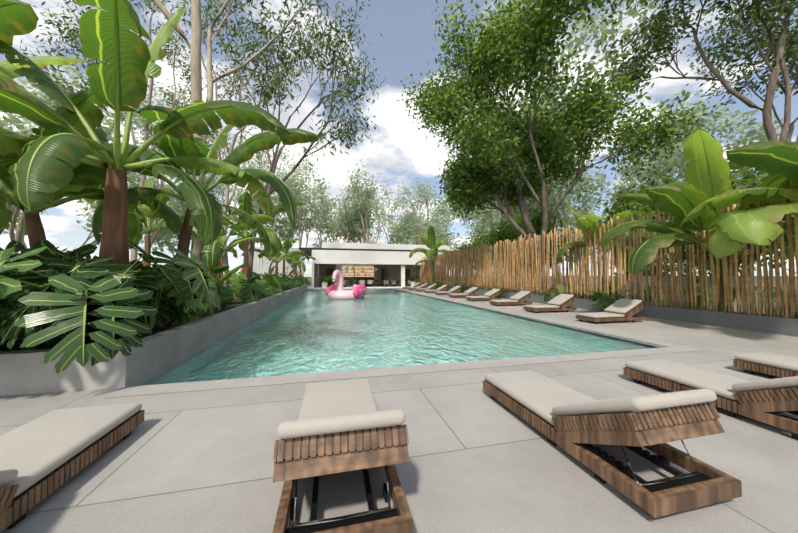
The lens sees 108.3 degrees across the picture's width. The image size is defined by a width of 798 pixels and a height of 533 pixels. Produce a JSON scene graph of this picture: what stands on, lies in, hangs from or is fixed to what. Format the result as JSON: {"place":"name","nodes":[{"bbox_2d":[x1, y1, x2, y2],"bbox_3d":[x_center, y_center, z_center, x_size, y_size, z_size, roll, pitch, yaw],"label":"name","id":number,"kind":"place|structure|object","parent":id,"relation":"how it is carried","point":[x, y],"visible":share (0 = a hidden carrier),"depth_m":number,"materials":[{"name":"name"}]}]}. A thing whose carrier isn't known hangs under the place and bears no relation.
{"place":"outdoors","nodes":[
{"label":"outdoors","id":0,"kind":"place"},
{"bbox_2d":[0,286,797,532],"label":"deck paving","id":1,"kind":"structure","parent":0,"point":[481,460],"depth_m":2.00,"materials":[{"name":"concrete"}]},
{"bbox_2d":[0,403,144,532],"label":"sun lounger","id":2,"kind":"object","parent":1,"relation":"on","point":[43,456],"visible":1,"depth_m":1.84,"materials":[{"name":"beige fabric"}]},
{"bbox_2d":[0,284,306,395],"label":"planter walls","id":3,"kind":"structure","parent":1,"relation":"on","point":[23,372],"depth_m":3.52,"materials":[{"name":"concrete"}]},
{"bbox_2d":[0,285,302,350],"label":"planter soil","id":4,"kind":"structure","parent":3,"relation":"in","point":[158,329],"depth_m":5.26,"materials":[{"name":"brown soil"}]},
{"bbox_2d":[1,178,42,211],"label":"banana plant","id":5,"kind":"object","parent":4,"relation":"on","point":[8,182],"depth_m":5.15,"materials":[{"name":"green plant"}]},
{"bbox_2d":[0,0,86,234],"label":"banana plant","id":6,"kind":"object","parent":4,"relation":"on","point":[18,17],"visible":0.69,"depth_m":3.88,"materials":[{"name":"green plant"}]},
{"bbox_2d":[0,90,185,247],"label":"banana plant","id":7,"kind":"object","parent":4,"relation":"on","point":[74,188],"visible":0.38,"depth_m":4.56,"materials":[{"name":"green plant"}]},
{"bbox_2d":[0,240,216,373],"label":"monstera","id":8,"kind":"object","parent":4,"relation":"on","point":[51,294],"visible":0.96,"depth_m":3.25,"materials":[{"name":"green plant"}]},
{"bbox_2d":[15,0,206,260],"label":"eucalyptus tree","id":9,"kind":"object","parent":4,"relation":"in","point":[73,33],"visible":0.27,"depth_m":20.40,"materials":[{"name":"green plant"}]},
{"bbox_2d":[61,178,184,265],"bbox_3d":[-8.220,-1.157,9.582,3.125,3.883,3.392,0,-2,14],"label":"banana plant","id":10,"kind":"object","parent":4,"relation":"on","point":[147,213],"visible":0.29,"depth_m":9.34,"materials":[{"name":"green plant"}]},
{"bbox_2d":[0,0,291,340],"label":"banana plant","id":11,"kind":"object","parent":4,"relation":"on","point":[107,37],"visible":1,"depth_m":3.85,"materials":[{"name":"green plant"}]},
{"bbox_2d":[54,245,309,322],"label":"shrubs","id":12,"kind":"object","parent":4,"relation":"on","point":[255,287],"visible":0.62,"depth_m":10.01,"materials":[{"name":"green plant"}]},
{"bbox_2d":[58,105,319,325],"bbox_3d":[-3.676,-1.291,5.137,3.803,4.766,3.277,-1,-2,21],"label":"banana plant","id":13,"kind":"object","parent":4,"relation":"on","point":[171,146],"visible":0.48,"depth_m":5.05,"materials":[{"name":"green plant"}]},
{"bbox_2d":[177,233,239,285],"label":"banana plant","id":14,"kind":"object","parent":4,"relation":"on","point":[233,251],"visible":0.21,"depth_m":17.05,"materials":[{"name":"green plant"}]},
{"bbox_2d":[139,214,278,308],"bbox_3d":[-5.219,-0.406,8.124,3.275,3.188,2.479,0,-2,-13],"label":"banana plant","id":15,"kind":"object","parent":4,"relation":"on","point":[212,258],"visible":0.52,"depth_m":7.89,"materials":[{"name":"green plant"}]},
{"bbox_2d":[153,0,339,268],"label":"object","id":16,"kind":"object","parent":4,"relation":"on","point":[194,46],"visible":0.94,"depth_m":9.90,"materials":[{"name":"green plant"}]},
{"bbox_2d":[216,192,303,298],"bbox_3d":[-6.361,-0.818,11.411,3.464,4.226,3.600,-1,-2,20],"label":"banana plant","id":17,"kind":"object","parent":4,"relation":"on","point":[246,205],"visible":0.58,"depth_m":11.78,"materials":[{"name":"green plant"}]},
{"bbox_2d":[165,0,370,285],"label":"eucalyptus tree","id":18,"kind":"object","parent":4,"relation":"on","point":[227,199],"visible":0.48,"depth_m":18.19,"materials":[{"name":"green plant"}]},
{"bbox_2d":[241,241,305,275],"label":"banana plant","id":19,"kind":"object","parent":4,"relation":"on","point":[288,259],"visible":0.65,"depth_m":16.25,"materials":[{"name":"green plant"}]},
{"bbox_2d":[181,0,385,296],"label":"eucalyptus tree","id":20,"kind":"object","parent":4,"relation":"on","point":[308,50],"visible":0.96,"depth_m":14.22,"materials":[{"name":"green plant"}]},
{"bbox_2d":[258,237,308,280],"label":"banana plant","id":21,"kind":"object","parent":4,"relation":"on","point":[287,242],"visible":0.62,"depth_m":20.53,"materials":[{"name":"green plant"}]},
{"bbox_2d":[271,250,315,286],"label":"banana plant","id":22,"kind":"object","parent":4,"relation":"on","point":[296,257],"visible":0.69,"depth_m":24.99,"materials":[{"name":"green plant"}]},
{"bbox_2d":[680,140,797,259],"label":"banana plant","id":23,"kind":"object","parent":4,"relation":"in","point":[773,157],"visible":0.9,"depth_m":5.93,"materials":[{"name":"green plant"}]},
{"bbox_2d":[248,247,303,284],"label":"block wall","id":24,"kind":"structure","parent":1,"relation":"on","point":[262,268],"depth_m":30.27,"materials":[{"name":"white paint"}]},
{"bbox_2d":[258,248,300,274],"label":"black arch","id":25,"kind":"structure","parent":1,"relation":"on","point":[270,264],"depth_m":30.12,"materials":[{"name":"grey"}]},
{"bbox_2d":[272,379,412,532],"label":"sun lounger","id":26,"kind":"object","parent":1,"relation":"on","point":[341,426],"visible":1,"depth_m":1.41,"materials":[{"name":"brown wood"}]},
{"bbox_2d":[304,282,422,287],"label":"white pots","id":27,"kind":"object","parent":1,"relation":"on","point":[324,284],"visible":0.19,"depth_m":30.47,"materials":[{"name":"white ceramic"}]},
{"bbox_2d":[299,242,458,288],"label":"pavilion","id":28,"kind":"structure","parent":1,"relation":"on","point":[366,259],"depth_m":32.14,"materials":[{"name":"white paint"}]},
{"bbox_2d":[335,264,416,286],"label":"pavilion mullions","id":29,"kind":"object","parent":28,"relation":"attached to","point":[385,274],"visible":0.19,"depth_m":31.78,"materials":[{"name":"black metal"}]},
{"bbox_2d":[334,279,427,286],"bbox_3d":[-1.579,2.040,35.231,13.000,0.822,5.151,0,-2,-13],"label":"dining furniture","id":30,"kind":"object","parent":1,"relation":"on","point":[395,282],"visible":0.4,"depth_m":33.76,"materials":[{"name":"wood"}]},
{"bbox_2d":[105,289,701,397],"bbox_3d":[-1.728,1.981,16.239,8.720,0.304,25.040,0,-2,-13],"label":"pool coping","id":31,"kind":"object","parent":1,"relation":"on","point":[661,347],"visible":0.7,"depth_m":4.14,"materials":[{"name":"grey concrete"}]},
{"bbox_2d":[402,283,419,288],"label":"sun lounger","id":32,"kind":"object","parent":1,"relation":"on","point":[416,285],"visible":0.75,"depth_m":28.68,"materials":[{"name":"beige fabric"}]},
{"bbox_2d":[408,283,427,289],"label":"sun lounger","id":33,"kind":"object","parent":1,"relation":"on","point":[419,287],"visible":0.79,"depth_m":26.37,"materials":[{"name":"beige fabric"}]},
{"bbox_2d":[416,284,436,291],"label":"sun lounger","id":34,"kind":"object","parent":1,"relation":"on","point":[432,287],"visible":0.79,"depth_m":24.09,"materials":[{"name":"beige fabric"}]},
{"bbox_2d":[409,226,452,284],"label":"banana plant","id":35,"kind":"object","parent":1,"relation":"on","point":[430,242],"visible":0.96,"depth_m":27.22,"materials":[{"name":"green plant"}]},
{"bbox_2d":[414,249,449,278],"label":"banana plant","id":36,"kind":"object","parent":1,"relation":"on","point":[424,252],"visible":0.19,"depth_m":29.96,"materials":[{"name":"green plant"}]},
{"bbox_2d":[424,285,447,292],"bbox_3d":[2.852,1.708,21.986,1.737,0.622,0.636,0,-2,-13],"label":"sun lounger","id":37,"kind":"object","parent":1,"relation":"on","point":[443,287],"visible":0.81,"depth_m":21.77,"materials":[{"name":"beige fabric"}]},
{"bbox_2d":[435,286,460,294],"bbox_3d":[3.384,1.634,19.698,1.737,0.622,0.636,0,-2,-13],"label":"sun lounger","id":38,"kind":"object","parent":1,"relation":"on","point":[455,289],"visible":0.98,"depth_m":19.52,"materials":[{"name":"beige fabric"}]},
{"bbox_2d":[448,287,479,297],"bbox_3d":[3.916,1.560,17.411,1.737,0.622,0.636,0,-2,-13],"label":"sun lounger","id":39,"kind":"object","parent":1,"relation":"on","point":[471,291],"visible":0.9,"depth_m":17.21,"materials":[{"name":"beige fabric"}]},
{"bbox_2d":[466,289,501,300],"bbox_3d":[4.447,1.486,15.123,1.737,0.622,0.636,0,-2,-13],"label":"sun lounger","id":40,"kind":"object","parent":1,"relation":"on","point":[492,294],"visible":0.98,"depth_m":14.94,"materials":[{"name":"beige fabric"}]},
{"bbox_2d":[490,291,532,305],"bbox_3d":[4.979,1.411,12.835,1.737,0.622,0.636,0,-2,-13],"label":"sun lounger","id":41,"kind":"object","parent":1,"relation":"on","point":[520,297],"visible":1,"depth_m":12.62,"materials":[{"name":"beige fabric"}]},
{"bbox_2d":[263,270,797,316],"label":"pot palms and shrubs","id":42,"kind":"object","parent":1,"relation":"on","point":[604,300],"visible":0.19,"depth_m":10.20,"materials":[{"name":"green plant"}]},
{"bbox_2d":[523,294,576,312],"bbox_3d":[5.511,1.337,10.547,1.737,0.622,0.636,0,-2,-13],"label":"sun lounger","id":43,"kind":"object","parent":1,"relation":"on","point":[561,302],"visible":1,"depth_m":10.37,"materials":[{"name":"beige fabric"}]},
{"bbox_2d":[419,284,797,336],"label":"planter wall","id":44,"kind":"structure","parent":1,"relation":"on","point":[781,325],"depth_m":7.65,"materials":[{"name":"concrete"}]},
{"bbox_2d":[420,179,797,318],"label":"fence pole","id":45,"kind":"object","parent":44,"relation":"on","point":[483,270],"visible":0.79,"depth_m":9.77,"materials":[{"name":"brown wood"}]},
{"bbox_2d":[576,298,644,323],"bbox_3d":[6.043,1.263,8.259,1.737,0.622,0.636,0,-2,-13],"label":"sun lounger","id":46,"kind":"object","parent":1,"relation":"on","point":[621,310],"visible":1,"depth_m":8.09,"materials":[{"name":"beige fabric"}]},
{"bbox_2d":[483,370,741,517],"bbox_3d":[1.429,1.073,2.408,0.636,0.622,1.737,0,-2,-13],"label":"sun lounger","id":47,"kind":"object","parent":1,"relation":"on","point":[573,423],"visible":1,"depth_m":1.72,"materials":[{"name":"brown wood"}]},
{"bbox_2d":[556,207,676,297],"bbox_3d":[8.496,-0.480,11.251,3.860,4.300,3.602,2,-2,-39],"label":"banana plant","id":48,"kind":"object","parent":1,"relation":"on","point":[584,222],"visible":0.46,"depth_m":11.30,"materials":[{"name":"green plant"}]},
{"bbox_2d":[449,276,796,315],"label":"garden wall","id":49,"kind":"structure","parent":1,"relation":"on","point":[709,286],"depth_m":11.28,"materials":[{"name":"concrete"}]},
{"bbox_2d":[623,359,797,439],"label":"sun lounger","id":50,"kind":"object","parent":1,"relation":"on","point":[766,401],"visible":0.94,"depth_m":2.66,"materials":[{"name":"beige fabric"}]},
{"bbox_2d":[733,352,797,377],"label":"sun lounger","id":51,"kind":"object","parent":1,"relation":"on","point":[778,365],"visible":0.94,"depth_m":3.72,"materials":[{"name":"beige fabric"}]},
{"bbox_2d":[0,0,797,276],"label":"sky","id":52,"kind":"structure","parent":0,"point":[399,149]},
{"bbox_2d":[111,277,704,397],"bbox_3d":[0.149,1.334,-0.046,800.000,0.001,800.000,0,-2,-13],"label":"ground","id":53,"kind":"structure","parent":0,"point":[309,279],"depth_m":4.02,"materials":[{"name":"grey concrete"}]},
{"bbox_2d":[3,191,47,248],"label":"tree","id":54,"kind":"object","parent":53,"relation":"on","point":[12,206],"visible":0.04,"depth_m":43.42,"materials":[{"name":"green plant"}]},
{"bbox_2d":[0,52,146,253],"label":"tree","id":55,"kind":"object","parent":53,"relation":"on","point":[14,120],"visible":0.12,"depth_m":26.80,"materials":[{"name":"green plant"}]},
{"bbox_2d":[63,116,170,211],"bbox_3d":[-37.108,-8.379,38.196,9.025,21.861,14.112,0,-2,1],"label":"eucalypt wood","id":56,"kind":"object","parent":53,"relation":"on","point":[133,177],"visible":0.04,"depth_m":35.31,"materials":[{"name":"green plant"}]},
{"bbox_2d":[76,172,179,246],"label":"tree","id":57,"kind":"object","parent":53,"relation":"on","point":[93,210],"visible":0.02,"depth_m":41.06,"materials":[{"name":"green plant"}]},
{"bbox_2d":[120,60,228,259],"bbox_3d":[-27.082,-9.733,32.744,18.761,24.239,9.132,-1,-2,38],"label":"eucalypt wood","id":58,"kind":"object","parent":53,"relation":"on","point":[140,120],"visible":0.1,"depth_m":29.93,"materials":[{"name":"green plant"}]},
{"bbox_2d":[139,184,227,256],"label":"tree","id":59,"kind":"object","parent":53,"relation":"on","point":[163,233],"visible":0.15,"depth_m":40.12,"materials":[{"name":"green plant"}]},
{"bbox_2d":[142,179,232,256],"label":"tree","id":60,"kind":"object","parent":53,"relation":"on","point":[186,208],"depth_m":57.33,"materials":[{"name":"green plant"}]},
{"bbox_2d":[155,106,268,274],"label":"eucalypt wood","id":61,"kind":"object","parent":53,"relation":"on","point":[212,191],"visible":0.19,"depth_m":40.57,"materials":[{"name":"green plant"}]},
{"bbox_2d":[234,156,278,246],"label":"tree","id":62,"kind":"object","parent":53,"relation":"on","point":[257,199],"visible":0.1,"depth_m":56.49,"materials":[{"name":"green plant"}]},
{"bbox_2d":[224,129,320,230],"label":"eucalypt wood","id":63,"kind":"object","parent":53,"relation":"on","point":[304,168],"visible":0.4,"depth_m":44.63,"materials":[{"name":"green plant"}]},
{"bbox_2d":[253,169,316,247],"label":"tree","id":64,"kind":"object","parent":53,"relation":"on","point":[285,231],"visible":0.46,"depth_m":48.22,"materials":[{"name":"green plant"}]},
{"bbox_2d":[236,126,335,247],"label":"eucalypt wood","id":65,"kind":"object","parent":53,"relation":"on","point":[316,213],"visible":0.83,"depth_m":45.58,"materials":[{"name":"green plant"}]},
{"bbox_2d":[301,174,355,247],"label":"tree","id":66,"kind":"object","parent":53,"relation":"on","point":[324,188],"visible":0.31,"depth_m":58.85,"materials":[{"name":"green plant"}]},
{"bbox_2d":[317,187,378,242],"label":"tree","id":67,"kind":"object","parent":53,"relation":"on","point":[354,226],"visible":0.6,"depth_m":51.89,"materials":[{"name":"green plant"}]},
{"bbox_2d":[320,162,379,242],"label":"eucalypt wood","id":68,"kind":"object","parent":53,"relation":"on","point":[346,212],"visible":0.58,"depth_m":49.78,"materials":[{"name":"green plant"}]},
{"bbox_2d":[327,154,394,243],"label":"eucalyptus tree","id":69,"kind":"object","parent":53,"relation":"on","point":[367,195],"visible":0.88,"depth_m":47.78,"materials":[{"name":"green plant"}]},
{"bbox_2d":[370,181,423,243],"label":"tree","id":70,"kind":"object","parent":53,"relation":"on","point":[392,236],"visible":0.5,"depth_m":64.18,"materials":[{"name":"green plant"}]},
{"bbox_2d":[388,208,462,245],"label":"tree","id":71,"kind":"object","parent":53,"relation":"on","point":[402,232],"visible":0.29,"depth_m":61.99,"materials":[{"name":"green plant"}]},
{"bbox_2d":[395,169,457,244],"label":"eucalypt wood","id":72,"kind":"object","parent":53,"relation":"on","point":[427,197],"visible":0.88,"depth_m":46.78,"materials":[{"name":"green plant"}]},
{"bbox_2d":[416,194,463,271],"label":"tree","id":73,"kind":"object","parent":53,"relation":"on","point":[448,212],"visible":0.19,"depth_m":65.74,"materials":[{"name":"green plant"}]},
{"bbox_2d":[449,226,495,267],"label":"banana plant","id":74,"kind":"object","parent":53,"relation":"on","point":[480,240],"visible":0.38,"depth_m":30.73,"materials":[{"name":"green plant"}]},
{"bbox_2d":[465,208,504,273],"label":"tree","id":75,"kind":"object","parent":53,"relation":"on","point":[479,224],"visible":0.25,"depth_m":56.91,"materials":[{"name":"green plant"}]},
{"bbox_2d":[479,210,534,272],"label":"banana plant","id":76,"kind":"object","parent":53,"relation":"on","point":[503,232],"visible":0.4,"depth_m":26.05,"materials":[{"name":"green plant"}]},
{"bbox_2d":[449,166,565,229],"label":"tree","id":77,"kind":"object","parent":53,"relation":"on","point":[484,217],"visible":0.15,"depth_m":47.11,"materials":[{"name":"green plant"}]},
{"bbox_2d":[380,289,652,346],"bbox_3d":[-1.883,2.531,16.185,8.400,1.300,24.400,0,-2,-13],"label":"pool shell","id":78,"kind":"object","parent":53,"relation":"in","point":[548,323],"visible":0.04,"depth_m":8.10},
{"bbox_2d":[138,290,654,385],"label":"pool water","id":79,"kind":"structure","parent":78,"relation":"in","point":[311,331],"depth_m":6.13,"materials":[{"name":"teal liquid"}]},
{"bbox_2d":[326,270,366,299],"bbox_3d":[-3.248,1.165,17.846,2.478,1.891,2.373,1,-2,-15],"label":"flamingo float","id":80,"kind":"object","parent":79,"relation":"on","point":[335,291],"visible":1,"depth_m":17.02,"materials":[{"name":"pink plastic"}]},
{"bbox_2d":[495,189,575,241],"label":"tree","id":81,"kind":"object","parent":53,"relation":"on","point":[512,210],"visible":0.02,"depth_m":46.65,"materials":[{"name":"green plant"}]},
{"bbox_2d":[491,93,585,275],"bbox_3d":[17.109,-10.450,36.528,12.806,25.952,11.287,2,-3,-43],"label":"tree","id":82,"kind":"object","parent":53,"relation":"on","point":[553,205],"visible":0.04,"depth_m":35.63,"materials":[{"name":"green plant"}]},
{"bbox_2d":[496,203,589,280],"bbox_3d":[10.516,-1.624,21.974,4.544,7.292,7.265,2,-3,-43],"label":"banana plant","id":83,"kind":"object","parent":53,"relation":"on","point":[537,222],"visible":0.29,"depth_m":21.58,"materials":[{"name":"green plant"}]},
{"bbox_2d":[518,149,597,275],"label":"tree","id":84,"kind":"object","parent":53,"relation":"on","point":[584,185],"visible":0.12,"depth_m":44.58,"materials":[{"name":"green plant"}]},
{"bbox_2d":[397,0,720,294],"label":"tree","id":85,"kind":"object","parent":53,"relation":"on","point":[502,147],"visible":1,"depth_m":15.09,"materials":[{"name":"green plant"}]},
{"bbox_2d":[556,192,596,267],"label":"tree","id":86,"kind":"object","parent":53,"relation":"on","point":[569,217],"visible":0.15,"depth_m":59.16,"materials":[{"name":"green plant"}]},
{"bbox_2d":[489,0,680,247],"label":"tree","id":87,"kind":"object","parent":53,"relation":"on","point":[612,31],"visible":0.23,"depth_m":22.84,"materials":[{"name":"green plant"}]},
{"bbox_2d":[564,205,610,272],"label":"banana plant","id":88,"kind":"object","parent":53,"relation":"on","point":[596,245],"visible":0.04,"depth_m":67.63,"materials":[{"name":"green plant"}]},
{"bbox_2d":[577,100,709,227],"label":"tree","id":89,"kind":"object","parent":53,"relation":"on","point":[621,187],"visible":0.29,"depth_m":41.79,"materials":[{"name":"green plant"}]},
{"bbox_2d":[599,168,709,277],"bbox_3d":[13.055,-1.618,13.895,6.161,6.783,4.251,-1,-2,20],"label":"banana plant","id":90,"kind":"object","parent":53,"relation":"on","point":[634,206],"visible":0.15,"depth_m":14.19,"materials":[{"name":"green plant"}]},
{"bbox_2d":[611,98,788,274],"bbox_3d":[31.333,-7.711,30.602,11.943,20.060,13.871,0,-2,11],"label":"tree","id":91,"kind":"object","parent":53,"relation":"on","point":[677,162],"visible":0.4,"depth_m":29.62,"materials":[{"name":"green plant"}]},
{"bbox_2d":[603,0,797,141],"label":"tree","id":92,"kind":"object","parent":53,"relation":"on","point":[756,10],"visible":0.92,"depth_m":19.11,"materials":[{"name":"green plant"}]},
{"bbox_2d":[659,159,795,289],"bbox_3d":[12.515,-1.431,10.269,6.652,6.182,5.082,0,-2,-13],"label":"banana plant","id":93,"kind":"object","parent":53,"relation":"on","point":[749,179],"visible":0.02,"depth_m":9.62,"materials":[{"name":"green plant"}]},
{"bbox_2d":[598,127,797,310],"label":"banana plant","id":94,"kind":"object","parent":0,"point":[707,174],"visible":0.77,"depth_m":7.33,"materials":[{"name":"green plant"}]}
]}

